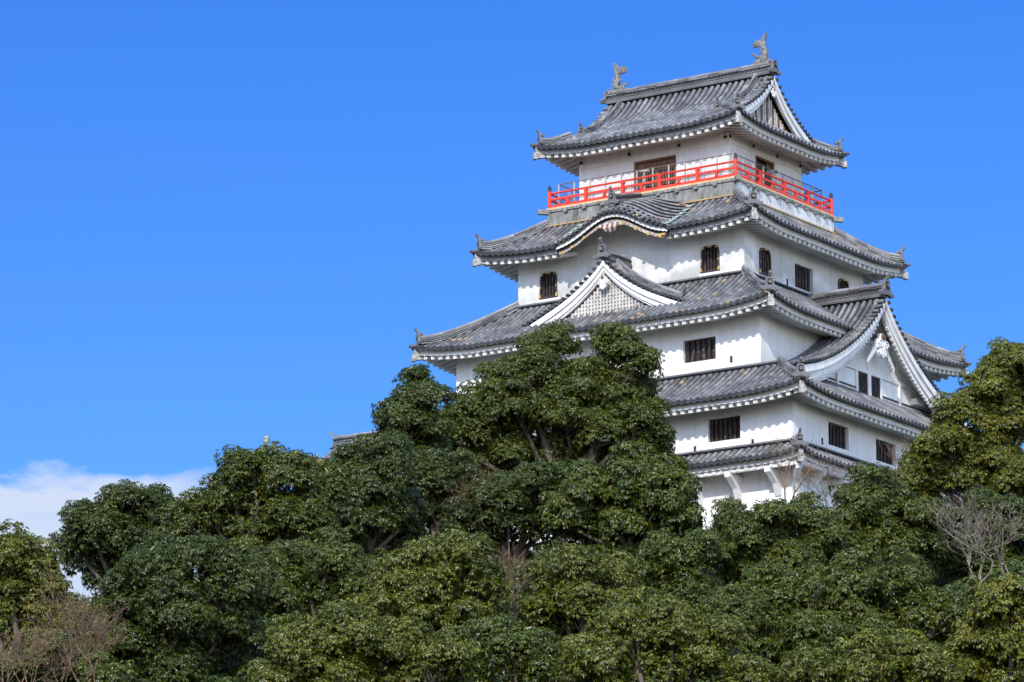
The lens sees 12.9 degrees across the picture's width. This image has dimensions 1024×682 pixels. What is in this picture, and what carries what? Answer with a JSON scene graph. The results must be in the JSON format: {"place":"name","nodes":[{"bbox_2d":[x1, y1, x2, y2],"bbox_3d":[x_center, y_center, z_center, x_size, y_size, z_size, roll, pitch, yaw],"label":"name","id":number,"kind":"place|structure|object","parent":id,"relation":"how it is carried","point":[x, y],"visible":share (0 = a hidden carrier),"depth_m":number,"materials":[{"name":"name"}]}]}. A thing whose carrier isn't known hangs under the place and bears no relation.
{"place":"outdoors","nodes":[
{"label":"outdoors","id":0,"kind":"place"},
{"bbox_2d":[0,0,1023,633],"label":"sky","id":1,"kind":"structure","parent":0,"point":[223,222],"materials":[{"name":"blue"}]},
{"bbox_3d":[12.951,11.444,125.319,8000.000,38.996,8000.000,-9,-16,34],"label":"ground","id":2,"kind":"structure","parent":0,"visible":0},
{"bbox_2d":[0,629,49,681],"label":"bare tree","id":3,"kind":"object","parent":2,"relation":"on","point":[17,667],"visible":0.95,"depth_m":150.78,"materials":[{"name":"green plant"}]},
{"bbox_2d":[0,614,78,681],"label":"bare tree","id":4,"kind":"object","parent":2,"relation":"on","point":[18,639],"visible":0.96,"depth_m":149.88,"materials":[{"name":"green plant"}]},
{"bbox_2d":[0,519,116,656],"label":"evergreen tree","id":5,"kind":"object","parent":2,"relation":"on","point":[24,555],"visible":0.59,"depth_m":167.33,"materials":[{"name":"green plant"}]},
{"bbox_2d":[16,561,129,681],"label":"bare tree","id":6,"kind":"object","parent":2,"relation":"on","point":[79,604],"visible":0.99,"depth_m":147.78,"materials":[{"name":"brown plant"}]},
{"bbox_2d":[0,629,149,681],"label":"evergreen tree","id":7,"kind":"object","parent":2,"relation":"on","point":[108,670],"visible":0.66,"depth_m":163.47,"materials":[{"name":"green plant"}]},
{"bbox_2d":[30,608,128,681],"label":"bare tree","id":8,"kind":"object","parent":2,"relation":"on","point":[84,648],"visible":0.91,"depth_m":149.19,"materials":[{"name":"brown plant"}]},
{"bbox_2d":[48,479,197,590],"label":"evergreen tree","id":9,"kind":"object","parent":2,"relation":"on","point":[100,530],"visible":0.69,"depth_m":197.50,"materials":[{"name":"green plant"}]},
{"bbox_2d":[85,530,278,681],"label":"evergreen tree","id":10,"kind":"object","parent":2,"relation":"on","point":[171,616],"visible":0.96,"depth_m":171.37,"materials":[{"name":"green plant"}]},
{"bbox_2d":[153,440,351,573],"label":"evergreen tree","id":11,"kind":"object","parent":2,"relation":"on","point":[250,501],"visible":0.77,"depth_m":187.27,"materials":[{"name":"green plant"}]},
{"bbox_2d":[263,436,269,456],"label":"vent pipe","id":12,"kind":"object","parent":2,"relation":"on","point":[266,438],"visible":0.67,"depth_m":204.94,"materials":[{"name":"grey metal"}]},
{"bbox_2d":[245,523,378,619],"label":"evergreen tree","id":13,"kind":"object","parent":2,"relation":"on","point":[322,572],"visible":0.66,"depth_m":179.65,"materials":[{"name":"green plant"}]},
{"bbox_2d":[283,431,427,531],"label":"turret","id":14,"kind":"object","parent":2,"relation":"on","point":[340,440],"visible":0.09,"depth_m":238.75,"materials":[{"name":"white paint"}]},
{"bbox_2d":[247,600,491,681],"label":"evergreen tree","id":15,"kind":"object","parent":2,"relation":"on","point":[353,643],"visible":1,"depth_m":151.47,"materials":[{"name":"green plant"}]},
{"bbox_2d":[324,431,435,559],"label":"evergreen tree","id":16,"kind":"object","parent":2,"relation":"on","point":[386,507],"visible":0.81,"depth_m":196.16,"materials":[{"name":"green plant"}]},
{"bbox_2d":[370,363,455,487],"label":"evergreen tree","id":17,"kind":"object","parent":2,"relation":"on","point":[407,410],"visible":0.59,"depth_m":205.44,"materials":[{"name":"green plant"}]},
{"bbox_2d":[341,525,512,680],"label":"evergreen tree","id":18,"kind":"object","parent":2,"relation":"on","point":[443,582],"visible":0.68,"depth_m":161.44,"materials":[{"name":"green plant"}]},
{"bbox_2d":[395,446,485,547],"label":"evergreen tree","id":19,"kind":"object","parent":2,"relation":"on","point":[439,469],"visible":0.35,"depth_m":201.35,"materials":[{"name":"green plant"}]},
{"bbox_2d":[439,459,509,557],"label":"bare tree","id":20,"kind":"object","parent":2,"relation":"on","point":[477,499],"visible":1,"depth_m":199.14,"materials":[{"name":"brown plant"}]},
{"bbox_2d":[438,458,577,560],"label":"evergreen tree","id":21,"kind":"object","parent":2,"relation":"on","point":[514,498],"visible":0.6,"depth_m":199.57,"materials":[{"name":"green plant"}]},
{"bbox_2d":[484,541,540,622],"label":"bare tree","id":22,"kind":"object","parent":2,"relation":"on","point":[513,587],"visible":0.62,"depth_m":163.64,"materials":[{"name":"brown plant"}]},
{"bbox_2d":[455,610,585,681],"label":"evergreen tree","id":23,"kind":"object","parent":2,"relation":"on","point":[535,652],"visible":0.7,"depth_m":154.99,"materials":[{"name":"green plant"}]},
{"bbox_2d":[416,319,677,548],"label":"evergreen tree","id":24,"kind":"object","parent":2,"relation":"on","point":[590,402],"visible":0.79,"depth_m":210.39,"materials":[{"name":"green plant"}]},
{"bbox_2d":[133,529,1023,681],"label":"undergrowth","id":25,"kind":"object","parent":2,"relation":"on","point":[231,672],"visible":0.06,"depth_m":181.24,"materials":[{"name":"green plant"}]},
{"bbox_2d":[511,543,660,680],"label":"evergreen tree","id":26,"kind":"object","parent":2,"relation":"on","point":[576,585],"visible":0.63,"depth_m":163.21,"materials":[{"name":"green plant"}]},
{"bbox_2d":[536,439,706,556],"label":"evergreen tree","id":27,"kind":"object","parent":2,"relation":"on","point":[628,497],"visible":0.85,"depth_m":195.41,"materials":[{"name":"green plant"}]},
{"bbox_2d":[549,591,756,681],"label":"evergreen tree","id":28,"kind":"object","parent":2,"relation":"on","point":[692,642],"visible":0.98,"depth_m":151.61,"materials":[{"name":"green plant"}]},
{"bbox_2d":[616,526,726,626],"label":"evergreen tree","id":29,"kind":"object","parent":2,"relation":"on","point":[670,565],"visible":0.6,"depth_m":174.98,"materials":[{"name":"green plant"}]},
{"bbox_2d":[408,33,1023,549],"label":"castle keep","id":30,"kind":"structure","parent":2,"relation":"on","point":[730,281],"depth_m":228.66,"materials":[{"name":"white paint"}]},
{"bbox_2d":[538,271,557,298],"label":"window","id":31,"kind":"structure","parent":30,"relation":"in","point":[550,290],"depth_m":232.79,"materials":[{"name":"brown wood"}]},
{"bbox_2d":[639,169,648,188],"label":"binocular viewer","id":32,"kind":"object","parent":30,"relation":"on","point":[644,172],"visible":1,"depth_m":232.77,"materials":[{"name":"grey metal"}]},
{"bbox_2d":[634,155,675,190],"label":"door","id":33,"kind":"structure","parent":30,"relation":"in","point":[666,160],"depth_m":233.19,"materials":[{"name":"brown wood"}]},
{"bbox_2d":[685,337,715,362],"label":"window","id":34,"kind":"structure","parent":30,"relation":"in","point":[701,349],"depth_m":223.99,"materials":[{"name":"brown wood"}]},
{"bbox_2d":[699,245,719,272],"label":"window","id":35,"kind":"structure","parent":30,"relation":"in","point":[711,252],"depth_m":227.35,"materials":[{"name":"brown wood"}]},
{"bbox_2d":[710,416,739,441],"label":"window","id":36,"kind":"structure","parent":30,"relation":"in","point":[721,429],"depth_m":220.67,"materials":[{"name":"brown wood"}]},
{"bbox_2d":[755,155,773,186],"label":"door","id":37,"kind":"structure","parent":30,"relation":"in","point":[759,160],"depth_m":233.93,"materials":[{"name":"brown wood"}]},
{"bbox_2d":[759,247,772,276],"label":"window","id":38,"kind":"structure","parent":30,"relation":"in","point":[764,253],"depth_m":227.85,"materials":[{"name":"brown wood"}]},
{"bbox_2d":[767,170,777,185],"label":"binocular viewer","id":39,"kind":"object","parent":30,"relation":"on","point":[769,172],"visible":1,"depth_m":233.01,"materials":[{"name":"grey metal"}]},
{"bbox_2d":[795,265,809,291],"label":"window","id":40,"kind":"structure","parent":30,"relation":"in","point":[802,275],"depth_m":230.93,"materials":[{"name":"brown wood"}]},
{"bbox_2d":[828,423,844,449],"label":"window","id":41,"kind":"structure","parent":30,"relation":"in","point":[836,434],"depth_m":221.92,"materials":[{"name":"brown wood"}]},
{"bbox_2d":[838,278,848,288],"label":"window","id":42,"kind":"structure","parent":30,"relation":"in","point":[842,283],"depth_m":234.11,"materials":[{"name":"brown wood"}]},
{"bbox_2d":[876,440,892,464],"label":"window","id":43,"kind":"structure","parent":30,"relation":"in","point":[881,456],"depth_m":225.58,"materials":[{"name":"brown wood"}]},
{"bbox_2d":[699,490,852,586],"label":"evergreen tree","id":44,"kind":"object","parent":2,"relation":"on","point":[766,529],"visible":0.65,"depth_m":181.71,"materials":[{"name":"green plant"}]},
{"bbox_2d":[763,419,837,502],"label":"bare tree","id":45,"kind":"object","parent":2,"relation":"on","point":[789,473],"visible":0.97,"depth_m":188.92,"materials":[{"name":"brown plant"}]},
{"bbox_2d":[795,455,853,509],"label":"bare tree","id":46,"kind":"object","parent":2,"relation":"on","point":[820,482],"visible":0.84,"depth_m":190.31,"materials":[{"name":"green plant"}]},
{"bbox_2d":[700,543,970,680],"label":"evergreen tree","id":47,"kind":"object","parent":2,"relation":"on","point":[785,608],"visible":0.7,"depth_m":161.50,"materials":[{"name":"green plant"}]},
{"bbox_2d":[718,627,973,681],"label":"evergreen tree","id":48,"kind":"object","parent":2,"relation":"on","point":[914,659],"visible":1,"depth_m":149.59,"materials":[{"name":"green plant"}]},
{"bbox_2d":[825,461,957,572],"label":"evergreen tree","id":49,"kind":"object","parent":2,"relation":"on","point":[874,508],"visible":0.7,"depth_m":185.60,"materials":[{"name":"green plant"}]},
{"bbox_2d":[879,436,912,484],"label":"bare tree","id":50,"kind":"object","parent":2,"relation":"on","point":[895,456],"visible":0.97,"depth_m":191.97,"materials":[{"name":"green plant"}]},
{"bbox_2d":[890,337,1023,535],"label":"evergreen tree","id":51,"kind":"object","parent":2,"relation":"on","point":[989,401],"visible":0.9,"depth_m":203.06,"materials":[{"name":"green plant"}]},
{"bbox_2d":[927,490,1022,584],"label":"bare tree","id":52,"kind":"object","parent":2,"relation":"on","point":[978,526],"visible":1,"depth_m":176.70,"materials":[{"name":"grey plant"}]},
{"bbox_2d":[931,485,1023,586],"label":"evergreen tree","id":53,"kind":"object","parent":2,"relation":"on","point":[1014,547],"visible":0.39,"depth_m":189.23,"materials":[{"name":"green plant"}]},
{"bbox_2d":[943,572,1023,681],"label":"evergreen tree","id":54,"kind":"object","parent":2,"relation":"on","point":[986,639],"visible":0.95,"depth_m":151.17,"materials":[{"name":"green plant"}]},
{"bbox_2d":[978,504,1010,575],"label":"bare tree","id":55,"kind":"object","parent":2,"relation":"on","point":[999,557],"visible":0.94,"depth_m":177.10,"materials":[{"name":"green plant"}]}
]}

